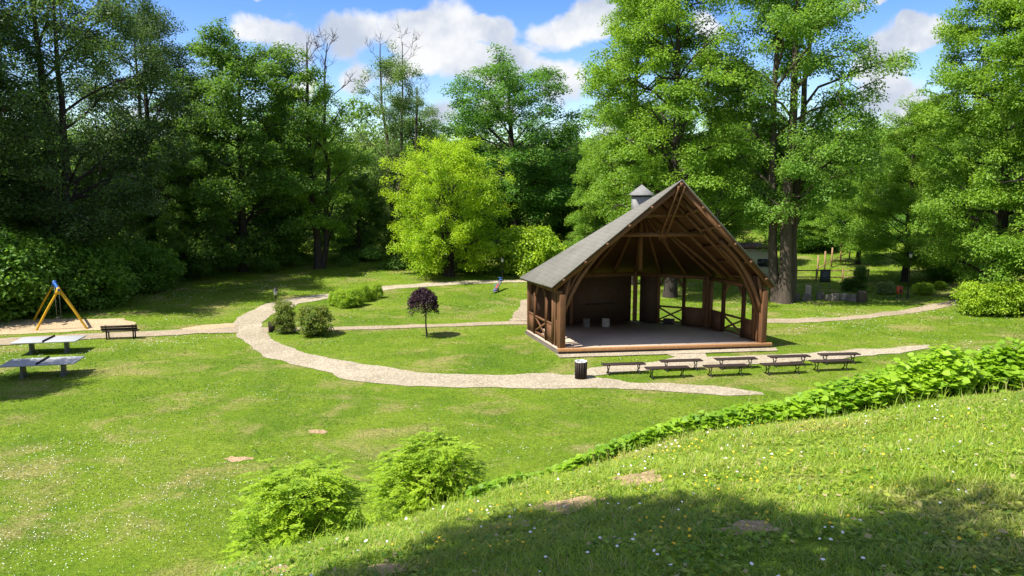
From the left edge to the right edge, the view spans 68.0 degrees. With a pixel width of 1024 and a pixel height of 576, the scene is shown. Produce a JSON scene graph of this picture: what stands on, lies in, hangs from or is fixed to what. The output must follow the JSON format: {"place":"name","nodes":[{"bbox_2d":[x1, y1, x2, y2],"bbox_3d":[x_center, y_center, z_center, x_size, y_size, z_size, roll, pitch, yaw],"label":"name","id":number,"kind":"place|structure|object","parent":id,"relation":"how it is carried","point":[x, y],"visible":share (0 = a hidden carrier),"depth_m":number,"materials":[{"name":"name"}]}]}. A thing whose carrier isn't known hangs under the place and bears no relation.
{"place":"outdoors","nodes":[
{"label":"outdoors","id":0,"kind":"place"},
{"bbox_2d":[0,325,238,344],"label":"path","id":1,"kind":"structure","parent":0,"point":[6,341],"depth_m":41.61,"materials":[{"name":"gravel"}]},
{"bbox_2d":[260,321,526,331],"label":"path","id":2,"kind":"structure","parent":0,"point":[264,329],"depth_m":43.88,"materials":[{"name":"gravel"}]},
{"bbox_2d":[268,321,276,332],"bbox_3d":[-13.401,2.172,42.451,0.449,0.570,0.451,0,8,0],"label":"litter bin","id":3,"kind":"object","parent":2,"relation":"on","point":[271,327],"visible":0.68,"depth_m":42.27,"materials":[{"name":"black metal"}]},
{"bbox_2d":[233,280,764,395],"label":"path","id":4,"kind":"structure","parent":0,"point":[252,334],"depth_m":32.90,"materials":[{"name":"gravel"}]},
{"bbox_2d":[575,359,586,379],"bbox_3d":[2.947,3.474,32.472,0.555,0.822,0.537,0,8,0],"label":"litter bin","id":5,"kind":"object","parent":4,"relation":"on","point":[580,369],"visible":1,"depth_m":32.28,"materials":[{"name":"black metal"}]},
{"bbox_2d":[0,0,1019,143],"label":"sky","id":6,"kind":"structure","parent":0,"point":[455,37],"materials":[{"name":"blue"}]},
{"bbox_2d":[0,125,1023,575],"bbox_3d":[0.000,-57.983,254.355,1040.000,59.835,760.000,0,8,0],"label":"ground","id":7,"kind":"structure","parent":0,"point":[112,505],"depth_m":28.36,"materials":[{"name":"plant"}]},
{"bbox_2d":[0,0,71,236],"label":"loose crowned tree","id":8,"kind":"object","parent":7,"relation":"on","point":[9,147],"visible":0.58,"depth_m":45.80,"materials":[{"name":"green plant"}]},
{"bbox_2d":[0,223,73,324],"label":"leafy shrub","id":9,"kind":"object","parent":7,"relation":"on","point":[12,281],"visible":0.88,"depth_m":44.72,"materials":[{"name":"green plant"}]},
{"bbox_2d":[0,355,84,378],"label":"table tennis","id":10,"kind":"object","parent":7,"relation":"on","point":[24,363],"visible":1,"depth_m":32.69,"materials":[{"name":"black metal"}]},
{"bbox_2d":[0,228,95,315],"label":"leafy shrub","id":11,"kind":"object","parent":7,"relation":"on","point":[40,241],"visible":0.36,"depth_m":46.99,"materials":[{"name":"green plant"}]},
{"bbox_2d":[10,335,85,353],"bbox_3d":[-22.721,2.798,37.271,2.898,0.755,1.479,-1,8,-10],"label":"table tennis","id":12,"kind":"object","parent":7,"relation":"on","point":[65,340],"visible":1,"depth_m":37.15,"materials":[{"name":"concrete"}]},
{"bbox_2d":[0,318,135,334],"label":"sand pit","id":13,"kind":"object","parent":7,"relation":"on","point":[22,326],"visible":0.87,"depth_m":44.04,"materials":[{"name":"sand"}]},
{"bbox_2d":[33,280,87,329],"bbox_3d":[-26.242,1.016,43.880,2.610,2.574,4.700,-5,10,-34],"label":"swing set","id":14,"kind":"object","parent":13,"relation":"on","point":[58,289],"visible":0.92,"depth_m":42.67,"materials":[{"name":"yellow paint"}]},
{"bbox_2d":[17,236,146,312],"bbox_3d":[-28.529,-0.996,50.176,7.815,4.790,8.148,-4,9,-24],"label":"leafy shrub","id":15,"kind":"object","parent":7,"relation":"on","point":[101,265],"visible":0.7,"depth_m":49.17,"materials":[{"name":"green plant"}]},
{"bbox_2d":[0,0,216,253],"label":"loose crowned tree","id":16,"kind":"object","parent":7,"relation":"on","point":[58,213],"visible":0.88,"depth_m":50.25,"materials":[{"name":"green plant"}]},
{"bbox_2d":[59,156,159,258],"bbox_3d":[-33.126,-5.507,61.826,7.731,10.792,8.053,-6,10,-35],"label":"dense tree","id":17,"kind":"object","parent":7,"relation":"on","point":[129,224],"visible":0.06,"depth_m":61.19,"materials":[{"name":"green plant"}]},
{"bbox_2d":[100,324,139,339],"bbox_3d":[-20.802,2.314,40.348,1.800,0.806,0.490,-1,8,-10],"label":"park bench","id":18,"kind":"object","parent":7,"relation":"on","point":[119,328],"visible":1,"depth_m":40.15,"materials":[{"name":"brown wood"}]},
{"bbox_2d":[92,238,187,293],"bbox_3d":[-28.310,-1.706,56.575,7.849,4.373,8.184,7,11,40],"label":"leafy shrub","id":19,"kind":"object","parent":7,"relation":"on","point":[152,260],"visible":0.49,"depth_m":55.83,"materials":[{"name":"green plant"}]},
{"bbox_2d":[59,0,236,270],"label":"loose crowned tree","id":20,"kind":"object","parent":7,"relation":"on","point":[155,26],"visible":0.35,"depth_m":62.20,"materials":[{"name":"green plant"}]},
{"bbox_2d":[123,132,234,282],"bbox_3d":[-27.730,-6.613,63.145,8.351,12.822,8.699,6,10,38],"label":"dense tree","id":21,"kind":"object","parent":7,"relation":"on","point":[180,236],"visible":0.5,"depth_m":61.94,"materials":[{"name":"green plant"}]},
{"bbox_2d":[181,323,234,329],"bbox_3d":[-17.488,2.239,43.598,2.921,0.023,1.586,-4,9,-26],"label":"sand apron","id":22,"kind":"object","parent":7,"relation":"on","point":[213,326],"visible":1,"depth_m":43.74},
{"bbox_2d":[137,15,338,272],"bbox_3d":[-23.045,-11.416,66.204,15.379,21.866,16.020,-8,11,-43],"label":"dense tree","id":23,"kind":"object","parent":7,"relation":"on","point":[254,67],"visible":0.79,"depth_m":63.57,"materials":[{"name":"green plant"}]},
{"bbox_2d":[223,456,252,461],"bbox_3d":[-8.347,5.183,23.000,1.042,0.004,0.503,0,8,0],"label":"soil patch","id":24,"kind":"object","parent":7,"relation":"on","point":[233,459],"visible":1,"depth_m":23.04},
{"bbox_2d":[261,565,289,573],"bbox_3d":[-1.891,2.251,6.090,0.300,0.095,0.272,0,8,0],"label":"soil patch","id":25,"kind":"object","parent":7,"relation":"on","point":[271,568],"visible":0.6,"depth_m":6.10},
{"bbox_2d":[245,159,310,261],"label":"dense tree","id":26,"kind":"object","parent":7,"relation":"on","point":[262,203],"visible":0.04,"depth_m":70.78,"materials":[{"name":"green plant"}]},
{"bbox_2d":[270,299,297,332],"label":"round bush","id":27,"kind":"object","parent":7,"relation":"on","point":[285,308],"visible":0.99,"depth_m":41.77,"materials":[{"name":"green plant"}]},
{"bbox_2d":[246,41,336,255],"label":"ivy clad tree","id":28,"kind":"object","parent":7,"relation":"on","point":[321,153],"visible":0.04,"depth_m":73.05,"materials":[{"name":"green plant"}]},
{"bbox_2d":[212,445,378,564],"bbox_3d":[-2.602,2.799,9.525,2.030,1.707,2.027,0,8,0],"label":"feathery bush","id":29,"kind":"object","parent":7,"relation":"on","point":[291,496],"visible":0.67,"depth_m":9.17,"materials":[{"name":"green plant"}]},
{"bbox_2d":[293,303,335,335],"bbox_3d":[-10.785,1.726,41.373,2.218,1.906,2.484,-4,9,-24],"label":"round bush","id":30,"kind":"object","parent":7,"relation":"on","point":[307,314],"visible":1,"depth_m":41.03,"materials":[{"name":"green plant"}]},
{"bbox_2d":[254,26,379,268],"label":"ivy clad tree","id":31,"kind":"object","parent":7,"relation":"on","point":[342,158],"visible":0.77,"depth_m":66.82,"materials":[{"name":"green plant"}]},
{"bbox_2d":[328,291,335,305],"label":"bright bush","id":32,"kind":"object","parent":7,"relation":"on","point":[330,300],"visible":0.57,"depth_m":50.98,"materials":[{"name":"green plant"}]},
{"bbox_2d":[330,288,360,307],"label":"bright bush","id":33,"kind":"object","parent":7,"relation":"on","point":[344,298],"visible":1,"depth_m":50.15,"materials":[{"name":"green plant"}]},
{"bbox_2d":[351,287,366,305],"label":"bright bush","id":34,"kind":"object","parent":7,"relation":"on","point":[360,292],"visible":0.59,"depth_m":50.92,"materials":[{"name":"green plant"}]},
{"bbox_2d":[330,171,390,259],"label":"dense tree","id":35,"kind":"object","parent":7,"relation":"on","point":[363,187],"visible":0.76,"depth_m":72.10,"materials":[{"name":"green plant"}]},
{"bbox_2d":[359,284,370,301],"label":"bright bush","id":36,"kind":"object","parent":7,"relation":"on","point":[365,288],"visible":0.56,"depth_m":52.48,"materials":[{"name":"green plant"}]},
{"bbox_2d":[371,282,383,298],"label":"bright bush","id":37,"kind":"object","parent":7,"relation":"on","point":[377,287],"visible":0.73,"depth_m":54.03,"materials":[{"name":"green plant"}]},
{"bbox_2d":[367,563,414,573],"bbox_3d":[-0.933,2.095,5.670,0.395,0.096,0.250,3,9,19],"label":"soil patch","id":38,"kind":"object","parent":7,"relation":"on","point":[390,566],"visible":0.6,"depth_m":5.69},
{"bbox_2d":[346,16,448,258],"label":"poplar tree","id":39,"kind":"object","parent":7,"relation":"on","point":[399,103],"visible":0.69,"depth_m":71.70,"materials":[{"name":"green plant"}]},
{"bbox_2d":[388,77,445,231],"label":"poplar tree","id":40,"kind":"object","parent":7,"relation":"on","point":[425,114],"visible":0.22,"depth_m":80.39,"materials":[{"name":"green plant"}]},
{"bbox_2d":[407,286,439,336],"bbox_3d":[-4.798,1.334,40.735,1.835,2.842,1.814,0,8,0],"label":"weeping copper tree","id":41,"kind":"object","parent":7,"relation":"on","point":[425,297],"visible":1,"depth_m":40.23,"materials":[{"name":"purple plant"}]},
{"bbox_2d":[360,427,500,526],"bbox_3d":[-1.169,2.891,11.147,2.268,1.572,2.207,0,8,0],"label":"feathery bush","id":42,"kind":"object","parent":7,"relation":"on","point":[431,461],"visible":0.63,"depth_m":10.80,"materials":[{"name":"green plant"}]},
{"bbox_2d":[378,134,518,279],"bbox_3d":[-5.425,-6.678,63.772,11.500,12.744,11.364,-2,8,-11],"label":"yellow green maple","id":43,"kind":"object","parent":7,"relation":"on","point":[459,163],"visible":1,"depth_m":62.29,"materials":[{"name":"green plant"}]},
{"bbox_2d":[492,277,502,291],"bbox_3d":[-1.072,-0.193,57.367,0.321,1.053,2.434,2,8,12],"label":"seesaw","id":44,"kind":"object","parent":7,"relation":"on","point":[496,288],"visible":0.99,"depth_m":57.33,"materials":[{"name":"red metal"}]},
{"bbox_2d":[0,275,1015,575],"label":"daisies","id":45,"kind":"object","parent":7,"relation":"on","point":[406,517],"visible":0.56,"depth_m":17.98,"materials":[{"name":"white plant"}]},
{"bbox_2d":[0,98,1023,250],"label":"woods","id":46,"kind":"object","parent":7,"relation":"on","point":[364,107],"visible":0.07,"depth_m":84.36,"materials":[{"name":"plant"}]},
{"bbox_2d":[427,42,597,239],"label":"oak tree","id":47,"kind":"object","parent":7,"relation":"on","point":[471,118],"visible":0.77,"depth_m":70.94,"materials":[{"name":"green plant"}]},
{"bbox_2d":[508,299,526,320],"bbox_3d":[1.335,1.313,49.593,2.198,0.016,9.219,1,8,6],"label":"sand apron","id":48,"kind":"object","parent":7,"relation":"on","point":[520,314],"visible":0.37,"depth_m":47.58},
{"bbox_2d":[490,223,566,275],"bbox_3d":[1.448,-3.255,65.140,6.515,4.741,6.969,-5,10,-31],"label":"bright bush","id":49,"kind":"object","parent":7,"relation":"on","point":[538,246],"visible":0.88,"depth_m":63.46,"materials":[{"name":"green plant"}]},
{"bbox_2d":[526,500,566,509],"bbox_3d":[0.362,2.135,7.444,0.368,0.126,0.407,-6,10,-37],"label":"soil patch","id":50,"kind":"object","parent":7,"relation":"on","point":[550,501],"visible":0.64,"depth_m":7.47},
{"bbox_2d":[540,143,594,247],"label":"dense tree","id":51,"kind":"object","parent":7,"relation":"on","point":[569,228],"visible":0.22,"depth_m":78.41,"materials":[{"name":"green plant"}]},
{"bbox_2d":[119,228,1023,285],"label":"undergrowth","id":52,"kind":"object","parent":7,"relation":"on","point":[368,252],"visible":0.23,"depth_m":67.89,"materials":[{"name":"green plant"}]},
{"bbox_2d":[544,495,606,513],"bbox_3d":[0.542,2.089,7.337,0.652,0.217,0.698,-7,11,-39],"label":"soil patch","id":53,"kind":"object","parent":7,"relation":"on","point":[575,499],"visible":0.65,"depth_m":7.33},
{"bbox_2d":[562,140,625,248],"bbox_3d":[7.666,-6.908,65.590,6.886,11.685,5.536,3,9,22],"label":"green tree","id":54,"kind":"object","parent":7,"relation":"on","point":[583,227],"visible":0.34,"depth_m":64.89,"materials":[{"name":"green plant"}]},
{"bbox_2d":[601,362,645,375],"bbox_3d":[4.885,3.536,33.263,1.920,0.473,0.486,-1,8,-7],"label":"park bench","id":55,"kind":"object","parent":7,"relation":"on","point":[623,363],"visible":1,"depth_m":33.21,"materials":[{"name":"brown wood"}]},
{"bbox_2d":[604,136,668,216],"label":"green tree","id":56,"kind":"object","parent":7,"relation":"on","point":[666,169],"visible":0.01,"depth_m":73.15,"materials":[{"name":"green plant"}]},
{"bbox_2d":[614,469,662,485],"bbox_3d":[1.329,1.996,7.946,0.548,0.234,0.726,0,8,0],"label":"soil patch","id":57,"kind":"object","parent":7,"relation":"on","point":[643,476],"visible":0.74,"depth_m":7.94,"materials":[{"name":"soil"}]},
{"bbox_2d":[575,0,708,284],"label":"airy linden tree","id":58,"kind":"object","parent":7,"relation":"on","point":[609,186],"visible":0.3,"depth_m":58.16,"materials":[{"name":"green plant"}]},
{"bbox_2d":[520,179,775,353],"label":"stage pavilion","id":59,"kind":"structure","parent":7,"relation":"on","point":[678,230],"depth_m":40.02,"materials":[{"name":"wood"}]},
{"bbox_2d":[583,318,589,326],"bbox_3d":[4.161,1.946,42.477,0.385,0.608,0.320,-3,9,-18],"label":"log stool","id":60,"kind":"object","parent":59,"relation":"on","point":[586,322],"visible":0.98,"depth_m":42.35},
{"bbox_2d":[602,318,609,326],"bbox_3d":[5.240,1.959,42.589,0.456,0.550,0.354,4,9,25],"label":"log stool","id":61,"kind":"object","parent":59,"relation":"on","point":[605,322],"visible":0.94,"depth_m":42.45,"materials":[{"name":"wood"}]},
{"bbox_2d":[556,347,776,356],"bbox_3d":[7.712,3.142,37.100,11.236,0.030,0.702,-1,8,-7],"label":"stage apron","id":62,"kind":"object","parent":7,"relation":"on","point":[662,352],"visible":1,"depth_m":37.06,"materials":[{"name":"wood"}]},
{"bbox_2d":[644,365,689,379],"bbox_3d":[6.656,3.625,32.590,1.920,0.473,0.486,-1,8,-7],"label":"park bench","id":63,"kind":"object","parent":7,"relation":"on","point":[681,367],"visible":1,"depth_m":32.48,"materials":[{"name":"wood"}]},
{"bbox_2d":[574,0,761,297],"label":"airy linden tree","id":64,"kind":"object","parent":7,"relation":"on","point":[705,179],"visible":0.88,"depth_m":51.10,"materials":[{"name":"green plant"}]},
{"bbox_2d":[659,358,702,371],"bbox_3d":[7.518,3.440,33.807,1.920,0.473,0.486,-1,8,-7],"label":"park bench","id":65,"kind":"object","parent":7,"relation":"on","point":[696,360],"visible":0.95,"depth_m":33.69,"materials":[{"name":"wood"}]},
{"bbox_2d":[392,407,990,568],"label":"buttercups","id":66,"kind":"object","parent":7,"relation":"on","point":[871,487],"visible":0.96,"depth_m":6.12,"materials":[{"name":"yellow plant"}]},
{"bbox_2d":[702,363,748,376],"bbox_3d":[9.225,3.569,32.823,1.920,0.473,0.486,-1,8,-7],"label":"park bench","id":67,"kind":"object","parent":7,"relation":"on","point":[711,366],"visible":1,"depth_m":32.74,"materials":[{"name":"brown wood"}]},
{"bbox_2d":[696,102,768,241],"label":"green tree","id":68,"kind":"object","parent":7,"relation":"on","point":[727,216],"visible":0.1,"depth_m":65.82,"materials":[{"name":"green plant"}]},
{"bbox_2d":[713,357,757,369],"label":"park bench","id":69,"kind":"object","parent":7,"relation":"on","point":[735,358],"visible":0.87,"depth_m":33.98,"materials":[{"name":"wood"}]},
{"bbox_2d":[464,337,1023,498],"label":"ground cover","id":70,"kind":"object","parent":7,"relation":"on","point":[983,368],"visible":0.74,"depth_m":12.30,"materials":[{"name":"green plant"}]},
{"bbox_2d":[712,520,781,534],"bbox_3d":[1.644,1.718,5.484,0.501,0.130,0.480,0,8,0],"label":"soil patch","id":71,"kind":"object","parent":7,"relation":"on","point":[743,523],"visible":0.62,"depth_m":5.48,"materials":[{"name":"soil"}]},
{"bbox_2d":[738,242,777,276],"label":"outbuilding","id":72,"kind":"structure","parent":7,"relation":"on","point":[759,258],"depth_m":62.88,"materials":[{"name":"brown tile"}]},
{"bbox_2d":[757,259,768,267],"bbox_3d":[20.842,-2.050,62.911,1.150,0.705,0.106,-1,8,-4],"label":"window","id":73,"kind":"structure","parent":72,"relation":"in","point":[762,263],"depth_m":62.92,"materials":[{"name":"glass"}]},
{"bbox_2d":[751,161,803,234],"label":"green tree","id":74,"kind":"object","parent":7,"relation":"on","point":[760,230],"visible":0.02,"depth_m":82.36,"materials":[{"name":"green plant"}]},
{"bbox_2d":[760,362,805,375],"bbox_3d":[11.773,3.512,33.055,1.920,0.473,0.486,-1,8,-7],"label":"park bench","id":75,"kind":"object","parent":7,"relation":"on","point":[781,363],"visible":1,"depth_m":32.99,"materials":[{"name":"brown wood"}]},
{"bbox_2d":[767,354,810,367],"bbox_3d":[12.566,3.308,34.467,1.920,0.473,0.486,-1,8,-7],"label":"park bench","id":76,"kind":"object","parent":7,"relation":"on","point":[804,356],"visible":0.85,"depth_m":34.34,"materials":[{"name":"wood"}]},
{"bbox_2d":[689,0,921,303],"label":"maple tree","id":77,"kind":"object","parent":7,"relation":"on","point":[785,210],"visible":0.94,"depth_m":49.76,"materials":[{"name":"green plant"}]},
{"bbox_2d":[764,207,850,250],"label":"leafy shrub","id":78,"kind":"object","parent":7,"relation":"on","point":[823,240],"visible":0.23,"depth_m":75.52,"materials":[{"name":"green plant"}]},
{"bbox_2d":[802,294,812,300],"bbox_3d":[20.576,0.683,52.942,0.715,0.539,0.607,4,9,27],"label":"boulder","id":79,"kind":"object","parent":7,"relation":"on","point":[806,297],"visible":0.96,"depth_m":52.71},
{"bbox_2d":[798,195,834,251],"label":"green tree","id":80,"kind":"object","parent":7,"relation":"on","point":[814,233],"visible":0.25,"depth_m":74.91,"materials":[{"name":"green plant"}]},
{"bbox_2d":[816,291,823,299],"bbox_3d":[21.657,0.551,53.410,0.527,0.632,0.493,0,8,-1],"label":"boulder","id":81,"kind":"object","parent":7,"relation":"on","point":[819,295],"visible":0.98,"depth_m":53.22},
{"bbox_2d":[819,269,830,290],"bbox_3d":[23.205,-0.480,56.278,0.740,1.795,0.061,1,8,6],"label":"notice board","id":82,"kind":"object","parent":7,"relation":"on","point":[825,274],"visible":0.93,"depth_m":56.19,"materials":[{"name":"black metal"}]},
{"bbox_2d":[808,359,853,371],"bbox_3d":[14.097,3.425,33.539,1.920,0.473,0.486,-1,8,-7],"label":"park bench","id":83,"kind":"object","parent":7,"relation":"on","point":[830,360],"visible":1,"depth_m":33.47,"materials":[{"name":"wood"}]},
{"bbox_2d":[797,269,869,280],"bbox_3d":[25.388,-0.948,61.410,6.726,1.270,0.254,1,8,4],"label":"rail fence","id":84,"kind":"object","parent":7,"relation":"on","point":[816,276],"visible":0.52,"depth_m":61.41,"materials":[{"name":"brown wood"}]},
{"bbox_2d":[817,240,850,275],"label":"post fence","id":85,"kind":"object","parent":7,"relation":"on","point":[831,261],"visible":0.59,"depth_m":68.14,"materials":[{"name":"brown wood"}]},
{"bbox_2d":[831,293,839,300],"bbox_3d":[22.427,0.660,52.687,0.590,0.612,0.625,5,9,29],"label":"boulder","id":86,"kind":"object","parent":7,"relation":"on","point":[835,296],"visible":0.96,"depth_m":52.45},
{"bbox_2d":[817,352,860,364],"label":"park bench","id":87,"kind":"object","parent":7,"relation":"on","point":[854,354],"visible":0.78,"depth_m":34.73,"materials":[{"name":"wood"}]},
{"bbox_2d":[840,278,855,290],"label":"dark conifer bush","id":88,"kind":"object","parent":7,"relation":"on","point":[848,282],"visible":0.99,"depth_m":56.57,"materials":[{"name":"green plant"}]},
{"bbox_2d":[845,294,856,301],"bbox_3d":[23.490,0.691,52.444,0.764,0.587,0.561,7,10,39],"label":"boulder","id":89,"kind":"object","parent":7,"relation":"on","point":[851,297],"visible":0.97,"depth_m":52.27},
{"bbox_2d":[809,125,904,264],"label":"green tree","id":90,"kind":"object","parent":7,"relation":"on","point":[839,237],"visible":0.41,"depth_m":67.96,"materials":[{"name":"green plant"}]},
{"bbox_2d":[822,198,895,246],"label":"leafy shrub","id":91,"kind":"object","parent":7,"relation":"on","point":[851,219],"visible":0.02,"depth_m":77.24,"materials":[{"name":"green plant"}]},
{"bbox_2d":[851,266,869,291],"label":"dark conifer bush","id":92,"kind":"object","parent":7,"relation":"on","point":[860,274],"visible":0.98,"depth_m":56.03,"materials":[{"name":"green plant"}]},
{"bbox_2d":[857,290,866,302],"bbox_3d":[24.026,0.593,52.054,0.670,0.873,0.634,0,8,-1],"label":"stump","id":93,"kind":"object","parent":7,"relation":"on","point":[862,296],"visible":0.98,"depth_m":51.81,"materials":[{"name":"brown wood"}]},
{"bbox_2d":[853,211,905,233],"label":"leafy shrub","id":94,"kind":"object","parent":7,"relation":"on","point":[899,226],"visible":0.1,"depth_m":79.72,"materials":[{"name":"green plant"}]},
{"bbox_2d":[873,280,896,293],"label":"pale bush","id":95,"kind":"object","parent":7,"relation":"on","point":[884,288],"visible":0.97,"depth_m":54.96,"materials":[{"name":"green plant"}]},
{"bbox_2d":[896,286,902,297],"bbox_3d":[27.071,0.350,53.059,0.400,0.940,0.280,-1,8,-8],"label":"letter box","id":96,"kind":"object","parent":7,"relation":"on","point":[899,289],"visible":0.93,"depth_m":52.96,"materials":[{"name":"red paint"}]},
{"bbox_2d":[844,91,970,281],"bbox_3d":[30.945,-7.779,59.940,7.474,15.025,9.298,-4,9,-25],"label":"green tree","id":97,"kind":"object","parent":7,"relation":"on","point":[895,195],"visible":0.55,"depth_m":59.38,"materials":[{"name":"green plant"}]},
{"bbox_2d":[906,252,912,298],"bbox_3d":[27.551,-0.878,52.642,0.380,3.460,0.329,0,8,0],"label":"street lamp","id":98,"kind":"object","parent":7,"relation":"on","point":[910,256],"visible":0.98,"depth_m":52.61,"materials":[{"name":"black metal"}]},
{"bbox_2d":[910,281,934,294],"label":"bright bush","id":99,"kind":"object","parent":7,"relation":"on","point":[923,287],"visible":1,"depth_m":54.18,"materials":[{"name":"green plant"}]},
{"bbox_2d":[933,281,949,288],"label":"bright bush","id":100,"kind":"object","parent":7,"relation":"on","point":[938,284],"visible":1,"depth_m":56.18,"materials":[{"name":"green plant"}]},
{"bbox_2d":[912,119,981,244],"bbox_3d":[37.329,-8.225,65.109,6.041,13.422,7.515,6,10,34],"label":"green tree","id":101,"kind":"object","parent":7,"relation":"on","point":[960,138],"visible":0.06,"depth_m":64.32,"materials":[{"name":"green plant"}]},
{"bbox_2d":[918,240,990,282],"bbox_3d":[35.578,-2.256,60.438,5.980,3.332,6.235,-3,9,-22],"label":"leafy shrub","id":102,"kind":"object","parent":7,"relation":"on","point":[944,271],"visible":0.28,"depth_m":59.34,"materials":[{"name":"green plant"}]},
{"bbox_2d":[903,0,1023,284],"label":"dense layered tree","id":103,"kind":"object","parent":7,"relation":"on","point":[967,79],"visible":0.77,"depth_m":47.97,"materials":[{"name":"green plant"}]},
{"bbox_2d":[950,280,1013,316],"bbox_3d":[28.861,0.584,46.635,3.484,2.155,3.727,4,9,26],"label":"bright bush","id":104,"kind":"object","parent":7,"relation":"on","point":[968,293],"visible":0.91,"depth_m":45.90,"materials":[{"name":"green plant"}]},
{"bbox_2d":[961,0,1023,285],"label":"dense layered tree","id":105,"kind":"object","parent":7,"relation":"on","point":[1014,99],"visible":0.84,"depth_m":45.44,"materials":[{"name":"green plant"}]},
{"bbox_2d":[973,279,1023,317],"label":"bright bush","id":106,"kind":"object","parent":7,"relation":"on","point":[1012,287],"visible":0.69,"depth_m":45.22,"materials":[{"name":"green plant"}]},
{"bbox_2d":[1006,281,1023,313],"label":"bright bush","id":107,"kind":"object","parent":7,"relation":"on","point":[1019,306],"visible":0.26,"depth_m":45.63,"materials":[{"name":"green plant"}]},
{"bbox_2d":[573,344,929,375],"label":"path","id":108,"kind":"structure","parent":0,"point":[594,371],"depth_m":35.78,"materials":[{"name":"gravel"}]},
{"bbox_2d":[767,300,958,322],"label":"path","id":109,"kind":"structure","parent":0,"point":[927,307],"depth_m":47.02,"materials":[{"name":"gravel"}]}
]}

